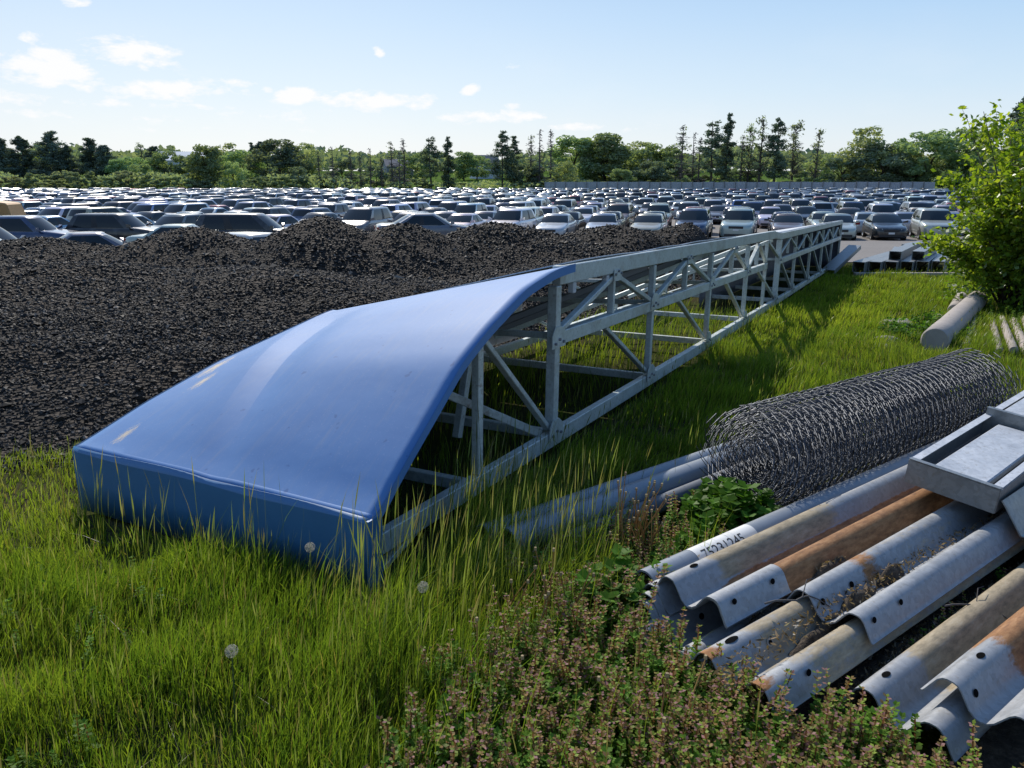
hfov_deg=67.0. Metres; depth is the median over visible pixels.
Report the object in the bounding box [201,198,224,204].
parked car
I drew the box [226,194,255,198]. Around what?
parked car
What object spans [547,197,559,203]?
parked car
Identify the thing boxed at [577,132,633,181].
broadleaf tree
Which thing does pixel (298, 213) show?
parked car
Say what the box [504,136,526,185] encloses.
pine tree
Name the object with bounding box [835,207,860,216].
parked car
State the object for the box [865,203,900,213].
parked car
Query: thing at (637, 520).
dry stalk clump
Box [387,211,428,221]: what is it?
parked car
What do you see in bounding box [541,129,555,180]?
bare tree
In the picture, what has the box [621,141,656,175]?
broadleaf tree
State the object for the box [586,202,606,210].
parked car
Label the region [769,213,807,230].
parked car
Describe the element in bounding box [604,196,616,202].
parked car
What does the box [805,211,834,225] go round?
parked car
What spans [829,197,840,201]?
parked car
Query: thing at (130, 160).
broadleaf tree
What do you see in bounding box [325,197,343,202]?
parked car
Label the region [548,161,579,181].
broadleaf tree
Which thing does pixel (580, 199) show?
parked car
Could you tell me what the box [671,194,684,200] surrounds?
parked car
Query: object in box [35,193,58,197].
parked car
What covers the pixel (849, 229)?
parked car
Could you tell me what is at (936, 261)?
steel beam
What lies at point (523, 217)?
parked car
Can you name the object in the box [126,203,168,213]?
parked car
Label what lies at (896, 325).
leafy weed
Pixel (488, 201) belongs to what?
parked car
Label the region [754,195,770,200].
parked car
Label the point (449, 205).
parked car
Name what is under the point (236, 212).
parked car
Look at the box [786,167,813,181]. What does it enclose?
broadleaf tree
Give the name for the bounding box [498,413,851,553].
pipe
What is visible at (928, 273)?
timber bearer
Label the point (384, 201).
parked car
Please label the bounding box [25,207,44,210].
parked car
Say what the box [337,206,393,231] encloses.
parked car
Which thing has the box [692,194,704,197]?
parked car
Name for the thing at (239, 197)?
parked car
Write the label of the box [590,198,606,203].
parked car
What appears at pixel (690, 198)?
parked car
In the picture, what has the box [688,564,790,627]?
splice plate
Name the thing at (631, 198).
parked car
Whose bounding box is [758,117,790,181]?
pine tree
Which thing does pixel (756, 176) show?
broadleaf tree
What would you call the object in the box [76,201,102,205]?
parked car
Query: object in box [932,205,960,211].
parked car
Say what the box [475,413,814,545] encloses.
pipe
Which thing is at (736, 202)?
parked car
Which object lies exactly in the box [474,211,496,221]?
parked car
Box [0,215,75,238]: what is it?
parked car
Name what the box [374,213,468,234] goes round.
parked car
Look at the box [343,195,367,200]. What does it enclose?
parked car
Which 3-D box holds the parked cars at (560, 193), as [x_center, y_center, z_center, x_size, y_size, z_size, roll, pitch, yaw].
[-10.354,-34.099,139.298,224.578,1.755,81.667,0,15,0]
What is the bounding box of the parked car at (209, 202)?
[185,199,217,204]
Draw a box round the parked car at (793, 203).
[789,199,809,209]
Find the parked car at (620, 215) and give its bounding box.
[600,211,625,225]
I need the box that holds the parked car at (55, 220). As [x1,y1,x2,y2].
[38,215,69,228]
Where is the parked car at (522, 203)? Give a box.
[507,201,535,206]
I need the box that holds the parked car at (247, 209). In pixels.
[242,207,261,211]
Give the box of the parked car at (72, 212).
[66,207,123,220]
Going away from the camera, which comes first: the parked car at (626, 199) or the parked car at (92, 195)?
the parked car at (626, 199)
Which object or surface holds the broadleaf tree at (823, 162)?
on the ground at (432, 443)
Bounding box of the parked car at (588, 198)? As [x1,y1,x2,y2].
[584,196,595,200]
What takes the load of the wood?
on the ground at (432, 443)
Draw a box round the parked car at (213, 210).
[198,207,227,213]
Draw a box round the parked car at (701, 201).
[694,198,709,205]
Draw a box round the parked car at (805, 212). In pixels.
[792,206,816,224]
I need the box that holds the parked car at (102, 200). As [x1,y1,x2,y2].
[82,198,111,203]
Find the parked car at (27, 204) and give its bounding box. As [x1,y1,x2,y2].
[16,201,43,208]
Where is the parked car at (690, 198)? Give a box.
[685,196,700,200]
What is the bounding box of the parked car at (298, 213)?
[291,207,339,219]
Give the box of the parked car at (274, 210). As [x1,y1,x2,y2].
[249,207,290,214]
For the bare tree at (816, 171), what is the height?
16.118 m
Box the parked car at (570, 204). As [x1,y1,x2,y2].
[553,199,577,210]
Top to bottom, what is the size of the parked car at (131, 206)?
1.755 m
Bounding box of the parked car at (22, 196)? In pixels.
[7,195,35,198]
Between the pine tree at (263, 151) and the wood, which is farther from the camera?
the wood
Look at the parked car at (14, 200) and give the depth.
71.18 m
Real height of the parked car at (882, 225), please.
1.445 m
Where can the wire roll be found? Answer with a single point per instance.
(913, 395)
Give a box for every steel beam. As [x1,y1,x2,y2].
[822,245,860,273]
[852,251,888,271]
[868,255,899,271]
[884,254,912,270]
[889,244,916,259]
[900,254,923,271]
[901,241,928,248]
[911,245,936,259]
[915,252,938,271]
[931,252,951,270]
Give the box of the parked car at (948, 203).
[943,202,964,214]
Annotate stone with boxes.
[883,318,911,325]
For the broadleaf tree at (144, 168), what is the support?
on the ground at (432, 443)
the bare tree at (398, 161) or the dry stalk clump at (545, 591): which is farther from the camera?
the bare tree at (398, 161)
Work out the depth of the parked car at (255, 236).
25.68 m
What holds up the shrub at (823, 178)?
on the ground at (432, 443)
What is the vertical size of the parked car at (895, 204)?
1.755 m
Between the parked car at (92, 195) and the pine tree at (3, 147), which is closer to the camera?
the parked car at (92, 195)
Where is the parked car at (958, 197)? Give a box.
[947,195,970,201]
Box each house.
[156,151,202,173]
[382,159,413,180]
[470,155,500,178]
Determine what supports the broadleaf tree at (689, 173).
on the ground at (432, 443)
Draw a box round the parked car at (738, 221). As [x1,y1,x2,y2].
[719,208,758,237]
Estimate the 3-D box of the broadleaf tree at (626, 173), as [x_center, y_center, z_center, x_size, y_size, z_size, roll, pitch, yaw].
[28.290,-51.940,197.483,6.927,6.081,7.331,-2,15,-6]
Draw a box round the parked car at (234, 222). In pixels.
[195,213,286,232]
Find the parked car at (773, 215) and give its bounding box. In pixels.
[768,211,802,230]
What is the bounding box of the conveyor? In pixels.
[72,220,842,593]
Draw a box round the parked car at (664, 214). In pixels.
[644,211,668,225]
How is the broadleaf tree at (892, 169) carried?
on the ground at (432, 443)
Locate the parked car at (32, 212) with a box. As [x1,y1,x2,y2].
[25,210,39,214]
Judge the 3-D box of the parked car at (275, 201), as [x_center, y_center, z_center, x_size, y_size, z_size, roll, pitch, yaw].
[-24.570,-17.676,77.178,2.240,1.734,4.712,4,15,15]
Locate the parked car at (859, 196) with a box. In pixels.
[850,195,867,198]
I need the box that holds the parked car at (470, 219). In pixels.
[447,213,486,225]
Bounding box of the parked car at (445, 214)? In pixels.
[434,211,456,219]
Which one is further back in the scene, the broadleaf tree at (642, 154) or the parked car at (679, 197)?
the broadleaf tree at (642, 154)
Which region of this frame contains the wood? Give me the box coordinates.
[19,143,999,172]
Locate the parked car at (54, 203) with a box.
[43,202,62,204]
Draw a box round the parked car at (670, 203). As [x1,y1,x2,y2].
[667,201,681,206]
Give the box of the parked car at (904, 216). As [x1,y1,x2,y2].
[893,212,913,232]
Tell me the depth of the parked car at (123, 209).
59.42 m
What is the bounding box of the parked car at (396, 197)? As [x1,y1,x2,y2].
[387,196,401,200]
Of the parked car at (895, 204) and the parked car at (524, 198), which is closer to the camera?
the parked car at (895, 204)
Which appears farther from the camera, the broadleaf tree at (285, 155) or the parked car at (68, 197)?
the broadleaf tree at (285, 155)
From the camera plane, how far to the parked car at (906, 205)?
63.09 m
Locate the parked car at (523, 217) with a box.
[488,208,536,227]
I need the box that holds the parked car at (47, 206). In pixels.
[38,205,55,206]
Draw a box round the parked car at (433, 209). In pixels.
[423,207,447,212]
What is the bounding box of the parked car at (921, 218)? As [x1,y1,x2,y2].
[909,208,957,239]
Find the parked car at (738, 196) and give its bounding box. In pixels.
[729,195,746,200]
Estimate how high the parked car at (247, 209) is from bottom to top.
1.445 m
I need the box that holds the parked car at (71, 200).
[59,197,84,202]
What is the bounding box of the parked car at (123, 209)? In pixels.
[117,207,129,212]
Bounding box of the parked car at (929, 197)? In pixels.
[920,195,937,200]
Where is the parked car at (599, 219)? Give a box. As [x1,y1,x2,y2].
[584,213,620,228]
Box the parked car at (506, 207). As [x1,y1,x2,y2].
[496,206,516,211]
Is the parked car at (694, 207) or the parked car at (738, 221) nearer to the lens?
the parked car at (738, 221)
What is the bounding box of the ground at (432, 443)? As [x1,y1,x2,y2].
[0,171,1023,767]
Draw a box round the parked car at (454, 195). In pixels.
[451,194,467,196]
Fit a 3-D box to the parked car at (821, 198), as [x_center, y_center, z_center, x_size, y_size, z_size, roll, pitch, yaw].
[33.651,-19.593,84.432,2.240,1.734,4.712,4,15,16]
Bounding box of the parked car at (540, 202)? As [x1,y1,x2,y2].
[526,199,547,206]
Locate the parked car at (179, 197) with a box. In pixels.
[169,196,189,198]
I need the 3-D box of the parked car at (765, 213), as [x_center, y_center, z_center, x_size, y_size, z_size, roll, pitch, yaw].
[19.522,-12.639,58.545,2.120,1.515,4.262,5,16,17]
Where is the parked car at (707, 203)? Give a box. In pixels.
[701,199,721,208]
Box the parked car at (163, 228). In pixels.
[124,224,199,242]
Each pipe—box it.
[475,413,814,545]
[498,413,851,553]
[562,441,809,549]
[635,436,946,580]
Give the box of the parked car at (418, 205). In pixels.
[399,201,429,210]
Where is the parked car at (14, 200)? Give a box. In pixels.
[10,199,42,202]
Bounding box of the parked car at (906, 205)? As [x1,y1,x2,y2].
[899,201,930,211]
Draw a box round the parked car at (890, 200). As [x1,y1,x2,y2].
[882,199,898,200]
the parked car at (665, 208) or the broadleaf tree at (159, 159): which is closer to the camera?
the parked car at (665, 208)
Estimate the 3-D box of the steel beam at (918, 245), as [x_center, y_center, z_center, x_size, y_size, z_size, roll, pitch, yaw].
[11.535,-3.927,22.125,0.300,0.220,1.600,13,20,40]
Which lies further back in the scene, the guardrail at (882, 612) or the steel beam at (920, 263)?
the steel beam at (920, 263)
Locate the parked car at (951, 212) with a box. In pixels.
[950,211,968,234]
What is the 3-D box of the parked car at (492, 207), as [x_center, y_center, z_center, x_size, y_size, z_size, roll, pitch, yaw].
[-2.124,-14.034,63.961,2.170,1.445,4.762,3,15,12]
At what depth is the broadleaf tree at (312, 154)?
223.20 m
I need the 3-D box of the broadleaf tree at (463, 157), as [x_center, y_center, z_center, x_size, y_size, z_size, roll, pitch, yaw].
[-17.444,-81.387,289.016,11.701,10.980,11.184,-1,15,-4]
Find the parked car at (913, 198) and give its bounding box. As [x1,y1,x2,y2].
[903,196,923,200]
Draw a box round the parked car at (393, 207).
[380,204,417,212]
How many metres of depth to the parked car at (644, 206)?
71.02 m
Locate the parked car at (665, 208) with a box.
[643,203,672,225]
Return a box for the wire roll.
[696,348,1021,508]
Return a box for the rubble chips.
[0,215,709,470]
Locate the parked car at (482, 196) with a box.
[473,195,488,197]
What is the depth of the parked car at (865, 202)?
70.72 m
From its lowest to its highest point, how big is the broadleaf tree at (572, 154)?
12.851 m
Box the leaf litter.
[668,508,1022,728]
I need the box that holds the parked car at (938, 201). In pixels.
[934,199,948,204]
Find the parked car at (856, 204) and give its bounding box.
[835,201,864,211]
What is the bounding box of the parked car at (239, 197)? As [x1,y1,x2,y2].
[227,195,251,198]
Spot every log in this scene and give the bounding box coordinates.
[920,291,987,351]
[947,292,966,310]
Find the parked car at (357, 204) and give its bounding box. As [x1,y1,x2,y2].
[341,202,364,206]
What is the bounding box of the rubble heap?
[0,217,707,474]
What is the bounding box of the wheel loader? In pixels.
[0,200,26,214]
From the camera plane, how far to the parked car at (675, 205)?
70.42 m
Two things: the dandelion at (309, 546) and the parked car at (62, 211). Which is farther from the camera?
the parked car at (62, 211)
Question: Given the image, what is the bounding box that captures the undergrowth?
[0,171,959,189]
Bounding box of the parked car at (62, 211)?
[37,206,88,218]
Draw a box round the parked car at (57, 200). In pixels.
[44,198,62,202]
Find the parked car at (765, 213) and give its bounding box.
[756,206,780,227]
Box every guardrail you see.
[634,597,658,619]
[638,594,794,685]
[640,589,667,616]
[643,578,686,614]
[657,464,953,628]
[688,539,1023,712]
[783,500,1023,644]
[844,562,1023,762]
[920,606,1023,725]
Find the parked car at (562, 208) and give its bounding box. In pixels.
[548,205,570,211]
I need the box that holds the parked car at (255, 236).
[226,231,270,241]
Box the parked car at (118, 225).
[63,213,157,239]
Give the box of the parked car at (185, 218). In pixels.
[151,213,200,226]
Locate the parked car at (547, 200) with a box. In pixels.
[527,197,550,204]
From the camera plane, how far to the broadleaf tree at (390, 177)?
207.18 m
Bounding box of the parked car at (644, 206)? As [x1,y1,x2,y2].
[638,202,656,214]
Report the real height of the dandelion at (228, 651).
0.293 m
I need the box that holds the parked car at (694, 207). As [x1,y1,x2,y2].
[679,206,704,213]
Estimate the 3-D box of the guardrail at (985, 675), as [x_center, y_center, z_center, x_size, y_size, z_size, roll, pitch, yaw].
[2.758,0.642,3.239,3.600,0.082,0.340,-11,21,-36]
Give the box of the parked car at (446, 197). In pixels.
[431,196,453,199]
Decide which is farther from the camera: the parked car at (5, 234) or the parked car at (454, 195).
the parked car at (454, 195)
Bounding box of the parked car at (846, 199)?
[837,197,856,202]
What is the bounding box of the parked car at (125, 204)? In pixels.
[101,201,133,208]
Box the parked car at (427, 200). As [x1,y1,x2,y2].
[420,198,441,202]
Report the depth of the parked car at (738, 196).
89.05 m
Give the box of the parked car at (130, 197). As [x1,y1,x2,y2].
[117,196,140,198]
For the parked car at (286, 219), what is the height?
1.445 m
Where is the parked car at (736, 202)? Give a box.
[727,199,748,205]
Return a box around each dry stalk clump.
[475,617,523,676]
[492,547,594,630]
[597,654,706,738]
[609,472,667,561]
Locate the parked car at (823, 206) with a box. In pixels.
[808,201,834,211]
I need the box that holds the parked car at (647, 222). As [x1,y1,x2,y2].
[629,213,667,231]
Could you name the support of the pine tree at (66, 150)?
on the ground at (432, 443)
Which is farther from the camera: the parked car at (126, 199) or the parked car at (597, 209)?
the parked car at (126, 199)
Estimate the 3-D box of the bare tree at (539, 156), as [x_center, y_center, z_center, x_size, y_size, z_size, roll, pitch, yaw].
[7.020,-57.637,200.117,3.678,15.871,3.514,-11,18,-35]
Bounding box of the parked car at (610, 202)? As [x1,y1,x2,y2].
[604,201,623,207]
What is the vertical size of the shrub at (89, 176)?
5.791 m
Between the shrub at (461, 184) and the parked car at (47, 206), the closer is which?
the parked car at (47, 206)
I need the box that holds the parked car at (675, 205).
[671,202,680,218]
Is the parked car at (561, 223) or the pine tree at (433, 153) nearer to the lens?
the parked car at (561, 223)
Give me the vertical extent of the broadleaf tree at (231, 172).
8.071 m
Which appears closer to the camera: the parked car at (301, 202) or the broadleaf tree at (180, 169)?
the parked car at (301, 202)
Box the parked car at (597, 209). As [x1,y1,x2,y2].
[580,205,601,212]
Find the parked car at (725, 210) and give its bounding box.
[719,206,729,221]
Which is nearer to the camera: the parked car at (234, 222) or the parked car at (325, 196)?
the parked car at (234, 222)
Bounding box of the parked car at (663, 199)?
[655,196,673,202]
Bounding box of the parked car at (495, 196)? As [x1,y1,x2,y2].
[492,194,511,198]
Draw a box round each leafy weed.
[572,542,671,627]
[635,551,672,568]
[669,509,723,552]
[678,475,780,531]
[877,314,970,339]
[909,310,943,323]
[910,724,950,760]
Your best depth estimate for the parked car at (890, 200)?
84.16 m
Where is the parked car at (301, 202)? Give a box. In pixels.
[281,199,311,206]
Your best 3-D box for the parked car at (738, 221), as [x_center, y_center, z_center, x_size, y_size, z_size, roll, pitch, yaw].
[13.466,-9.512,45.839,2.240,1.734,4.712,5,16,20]
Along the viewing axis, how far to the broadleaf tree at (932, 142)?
190.98 m
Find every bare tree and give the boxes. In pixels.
[134,143,144,163]
[313,151,323,186]
[328,146,336,187]
[347,150,356,188]
[357,152,365,186]
[367,148,374,187]
[378,157,384,187]
[383,142,400,187]
[395,151,404,188]
[398,138,409,184]
[523,135,535,180]
[533,129,544,186]
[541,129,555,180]
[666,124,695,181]
[690,132,697,181]
[691,138,705,181]
[732,135,753,181]
[736,123,758,180]
[746,115,771,181]
[782,120,807,179]
[802,128,825,181]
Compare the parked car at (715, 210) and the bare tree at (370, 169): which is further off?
the bare tree at (370, 169)
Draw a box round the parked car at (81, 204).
[55,203,100,206]
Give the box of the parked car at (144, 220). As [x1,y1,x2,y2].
[132,214,155,225]
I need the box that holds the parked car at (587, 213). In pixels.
[573,207,596,224]
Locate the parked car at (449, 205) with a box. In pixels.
[438,201,466,210]
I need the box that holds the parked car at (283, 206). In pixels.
[273,205,293,206]
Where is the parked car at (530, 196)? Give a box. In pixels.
[525,195,538,197]
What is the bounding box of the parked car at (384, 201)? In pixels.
[368,199,399,205]
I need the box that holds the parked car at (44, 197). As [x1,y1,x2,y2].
[36,196,52,198]
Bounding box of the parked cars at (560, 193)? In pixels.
[0,187,961,201]
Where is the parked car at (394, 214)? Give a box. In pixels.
[391,210,416,217]
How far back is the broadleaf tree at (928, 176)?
195.15 m
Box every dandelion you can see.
[225,644,238,728]
[305,542,314,608]
[417,581,428,659]
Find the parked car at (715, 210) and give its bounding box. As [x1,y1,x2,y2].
[709,205,726,221]
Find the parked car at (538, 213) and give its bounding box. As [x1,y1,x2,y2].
[516,206,543,224]
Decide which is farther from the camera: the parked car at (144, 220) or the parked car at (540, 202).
the parked car at (540, 202)
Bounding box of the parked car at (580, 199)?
[567,195,584,206]
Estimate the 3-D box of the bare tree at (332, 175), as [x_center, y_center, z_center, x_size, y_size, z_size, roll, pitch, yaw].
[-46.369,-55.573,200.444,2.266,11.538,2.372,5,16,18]
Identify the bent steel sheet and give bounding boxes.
[1002,486,1023,537]
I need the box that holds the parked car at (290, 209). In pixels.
[285,206,307,212]
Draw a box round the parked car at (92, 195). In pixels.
[81,194,103,195]
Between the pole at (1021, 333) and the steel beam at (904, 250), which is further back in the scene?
the steel beam at (904, 250)
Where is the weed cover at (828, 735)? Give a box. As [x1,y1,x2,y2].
[0,305,1023,767]
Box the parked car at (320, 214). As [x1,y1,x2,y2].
[300,212,341,220]
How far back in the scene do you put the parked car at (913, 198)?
84.24 m
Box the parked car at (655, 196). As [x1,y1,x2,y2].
[647,194,659,201]
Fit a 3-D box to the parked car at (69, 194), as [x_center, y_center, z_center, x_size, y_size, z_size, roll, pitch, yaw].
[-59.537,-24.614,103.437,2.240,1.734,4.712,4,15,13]
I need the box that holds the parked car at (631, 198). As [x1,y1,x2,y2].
[628,196,640,201]
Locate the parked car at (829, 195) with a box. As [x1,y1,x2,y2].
[821,194,834,197]
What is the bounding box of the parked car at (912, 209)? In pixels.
[906,207,925,211]
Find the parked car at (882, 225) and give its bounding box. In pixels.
[862,213,907,239]
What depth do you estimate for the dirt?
2.60 m
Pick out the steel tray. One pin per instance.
(978, 462)
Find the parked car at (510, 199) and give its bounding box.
[494,197,522,204]
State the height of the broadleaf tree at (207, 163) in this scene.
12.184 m
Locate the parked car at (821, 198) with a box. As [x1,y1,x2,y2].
[811,196,831,201]
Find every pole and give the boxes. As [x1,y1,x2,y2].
[961,316,977,346]
[990,319,1002,353]
[999,315,1018,353]
[1010,318,1023,354]
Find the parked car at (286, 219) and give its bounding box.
[266,214,299,226]
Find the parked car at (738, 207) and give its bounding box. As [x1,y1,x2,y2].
[723,206,757,216]
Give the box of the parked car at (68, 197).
[58,196,77,197]
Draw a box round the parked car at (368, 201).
[362,197,387,206]
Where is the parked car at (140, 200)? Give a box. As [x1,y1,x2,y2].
[137,199,168,202]
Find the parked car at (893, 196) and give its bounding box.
[888,194,905,198]
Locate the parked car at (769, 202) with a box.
[763,199,782,205]
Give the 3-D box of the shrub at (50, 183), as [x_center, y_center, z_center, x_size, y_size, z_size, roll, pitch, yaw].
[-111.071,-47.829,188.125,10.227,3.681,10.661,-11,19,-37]
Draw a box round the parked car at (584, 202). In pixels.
[578,201,597,205]
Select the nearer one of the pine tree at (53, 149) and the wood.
the pine tree at (53, 149)
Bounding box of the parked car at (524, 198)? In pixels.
[513,196,527,200]
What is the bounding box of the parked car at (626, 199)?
[617,198,631,202]
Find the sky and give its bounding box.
[0,0,1023,170]
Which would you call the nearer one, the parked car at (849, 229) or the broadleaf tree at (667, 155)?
the parked car at (849, 229)
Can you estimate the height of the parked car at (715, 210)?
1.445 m
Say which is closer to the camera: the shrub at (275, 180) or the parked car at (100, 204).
the parked car at (100, 204)
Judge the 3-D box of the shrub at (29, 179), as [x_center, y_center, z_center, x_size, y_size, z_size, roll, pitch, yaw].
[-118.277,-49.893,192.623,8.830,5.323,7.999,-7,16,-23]
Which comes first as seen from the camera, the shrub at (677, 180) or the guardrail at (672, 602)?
the guardrail at (672, 602)
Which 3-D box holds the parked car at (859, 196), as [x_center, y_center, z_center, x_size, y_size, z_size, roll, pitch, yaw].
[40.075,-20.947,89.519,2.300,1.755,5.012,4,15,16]
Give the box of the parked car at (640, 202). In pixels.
[633,197,654,215]
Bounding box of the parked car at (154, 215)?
[136,211,165,220]
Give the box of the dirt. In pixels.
[601,512,1023,767]
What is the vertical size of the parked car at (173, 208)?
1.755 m
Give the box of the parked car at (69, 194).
[54,193,80,197]
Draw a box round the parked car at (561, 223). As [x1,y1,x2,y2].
[536,213,576,234]
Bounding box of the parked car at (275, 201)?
[256,198,282,205]
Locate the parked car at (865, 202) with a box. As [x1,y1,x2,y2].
[854,199,874,208]
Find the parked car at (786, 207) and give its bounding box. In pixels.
[773,204,792,211]
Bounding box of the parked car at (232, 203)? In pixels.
[220,199,253,208]
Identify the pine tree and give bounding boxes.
[0,136,46,177]
[0,138,22,177]
[20,130,82,179]
[52,145,80,179]
[66,137,101,177]
[85,145,118,176]
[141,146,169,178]
[245,142,254,172]
[247,141,274,180]
[414,136,444,188]
[439,136,458,188]
[485,130,515,187]
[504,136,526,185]
[691,120,729,181]
[714,112,739,181]
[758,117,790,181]
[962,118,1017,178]
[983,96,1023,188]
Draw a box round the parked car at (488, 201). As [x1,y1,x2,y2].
[474,198,495,204]
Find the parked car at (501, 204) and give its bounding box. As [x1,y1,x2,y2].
[495,202,508,207]
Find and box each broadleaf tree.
[104,159,130,176]
[117,157,152,177]
[126,163,152,183]
[145,150,190,180]
[174,156,204,178]
[181,144,225,188]
[213,142,246,174]
[213,149,267,187]
[219,161,248,187]
[243,138,312,187]
[272,152,307,174]
[286,166,311,188]
[288,142,325,185]
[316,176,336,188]
[323,159,356,188]
[361,165,388,187]
[386,168,406,188]
[397,153,435,178]
[450,151,479,180]
[463,155,492,179]
[515,163,543,188]
[524,166,548,187]
[546,134,602,181]
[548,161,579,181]
[563,146,619,179]
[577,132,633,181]
[605,151,639,181]
[610,168,637,181]
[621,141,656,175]
[622,143,689,180]
[630,160,674,181]
[655,153,683,177]
[678,168,704,181]
[693,174,713,181]
[727,168,751,181]
[748,172,766,181]
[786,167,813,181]
[801,152,842,181]
[820,157,870,181]
[834,126,890,181]
[848,142,923,181]
[864,161,888,181]
[878,165,910,181]
[881,146,931,181]
[886,129,981,187]
[900,160,935,181]
[929,145,964,188]
[934,126,1000,187]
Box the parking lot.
[630,197,983,261]
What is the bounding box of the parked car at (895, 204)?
[873,201,903,211]
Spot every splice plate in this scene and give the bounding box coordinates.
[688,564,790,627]
[688,598,726,627]
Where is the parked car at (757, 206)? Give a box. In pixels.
[741,201,762,217]
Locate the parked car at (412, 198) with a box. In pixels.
[400,196,423,201]
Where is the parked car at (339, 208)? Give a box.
[317,203,349,217]
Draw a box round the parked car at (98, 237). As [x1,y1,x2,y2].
[59,231,126,245]
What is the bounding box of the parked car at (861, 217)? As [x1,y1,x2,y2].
[852,212,876,232]
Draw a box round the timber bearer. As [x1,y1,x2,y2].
[853,272,963,276]
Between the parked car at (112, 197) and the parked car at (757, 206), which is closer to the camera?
the parked car at (757, 206)
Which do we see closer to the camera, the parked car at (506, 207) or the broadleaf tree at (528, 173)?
the parked car at (506, 207)
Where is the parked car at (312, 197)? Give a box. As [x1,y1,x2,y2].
[300,195,324,200]
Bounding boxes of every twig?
[764,578,827,605]
[944,586,1007,618]
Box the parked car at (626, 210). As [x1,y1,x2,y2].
[606,203,634,226]
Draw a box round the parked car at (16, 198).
[3,198,30,199]
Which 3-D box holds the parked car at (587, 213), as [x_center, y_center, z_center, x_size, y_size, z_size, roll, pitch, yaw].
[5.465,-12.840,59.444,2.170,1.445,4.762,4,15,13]
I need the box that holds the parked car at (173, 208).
[158,203,209,213]
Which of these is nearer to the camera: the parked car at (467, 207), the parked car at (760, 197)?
the parked car at (467, 207)
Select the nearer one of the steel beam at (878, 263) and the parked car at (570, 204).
the steel beam at (878, 263)
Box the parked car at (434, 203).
[428,199,453,206]
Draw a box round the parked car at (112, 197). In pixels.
[92,196,116,199]
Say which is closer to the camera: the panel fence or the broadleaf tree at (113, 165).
the panel fence
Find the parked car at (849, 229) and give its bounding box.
[819,213,858,239]
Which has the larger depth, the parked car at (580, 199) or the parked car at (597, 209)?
the parked car at (580, 199)
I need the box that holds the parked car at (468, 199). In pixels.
[455,196,476,202]
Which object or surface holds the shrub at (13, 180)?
on the ground at (432, 443)
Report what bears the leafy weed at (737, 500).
on the ground at (432, 443)
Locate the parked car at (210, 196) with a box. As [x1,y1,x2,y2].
[196,195,224,198]
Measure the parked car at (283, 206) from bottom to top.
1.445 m
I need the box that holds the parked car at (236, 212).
[224,211,248,212]
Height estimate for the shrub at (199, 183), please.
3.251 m
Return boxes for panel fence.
[544,181,934,189]
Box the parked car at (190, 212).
[176,211,203,213]
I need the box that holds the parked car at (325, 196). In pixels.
[321,194,342,200]
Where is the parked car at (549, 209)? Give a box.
[541,206,559,215]
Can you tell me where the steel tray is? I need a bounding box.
[904,390,1023,513]
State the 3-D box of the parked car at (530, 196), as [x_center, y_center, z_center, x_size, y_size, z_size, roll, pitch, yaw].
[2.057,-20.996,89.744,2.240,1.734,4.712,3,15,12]
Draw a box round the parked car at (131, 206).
[127,201,167,211]
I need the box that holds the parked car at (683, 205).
[674,201,699,222]
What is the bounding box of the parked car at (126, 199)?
[111,198,139,201]
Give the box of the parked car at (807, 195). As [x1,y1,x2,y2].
[801,194,815,198]
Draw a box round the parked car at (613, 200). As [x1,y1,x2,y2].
[604,199,623,206]
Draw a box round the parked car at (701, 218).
[673,208,712,237]
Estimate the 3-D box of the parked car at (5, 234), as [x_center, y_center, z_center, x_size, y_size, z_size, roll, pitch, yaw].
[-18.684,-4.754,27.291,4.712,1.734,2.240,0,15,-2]
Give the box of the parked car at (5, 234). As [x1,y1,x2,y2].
[0,227,25,239]
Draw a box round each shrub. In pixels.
[0,176,25,188]
[16,173,56,188]
[30,180,73,188]
[46,170,74,187]
[63,171,102,188]
[88,176,129,187]
[112,170,140,188]
[134,175,166,188]
[156,176,197,187]
[178,180,212,188]
[241,176,277,188]
[260,176,300,187]
[343,174,368,188]
[399,178,434,188]
[442,183,472,187]
[534,178,557,186]
[667,178,691,181]
[708,178,731,181]
[802,176,826,181]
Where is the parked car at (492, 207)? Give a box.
[486,205,497,210]
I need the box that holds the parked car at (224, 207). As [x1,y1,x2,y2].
[209,205,230,210]
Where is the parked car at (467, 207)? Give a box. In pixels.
[454,203,487,212]
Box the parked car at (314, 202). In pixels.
[310,201,323,204]
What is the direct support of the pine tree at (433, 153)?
on the ground at (432, 443)
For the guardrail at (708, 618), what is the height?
0.080 m
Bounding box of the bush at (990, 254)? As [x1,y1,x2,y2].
[911,99,1023,312]
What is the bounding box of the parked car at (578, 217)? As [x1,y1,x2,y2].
[559,211,585,230]
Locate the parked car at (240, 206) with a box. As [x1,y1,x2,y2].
[229,201,269,210]

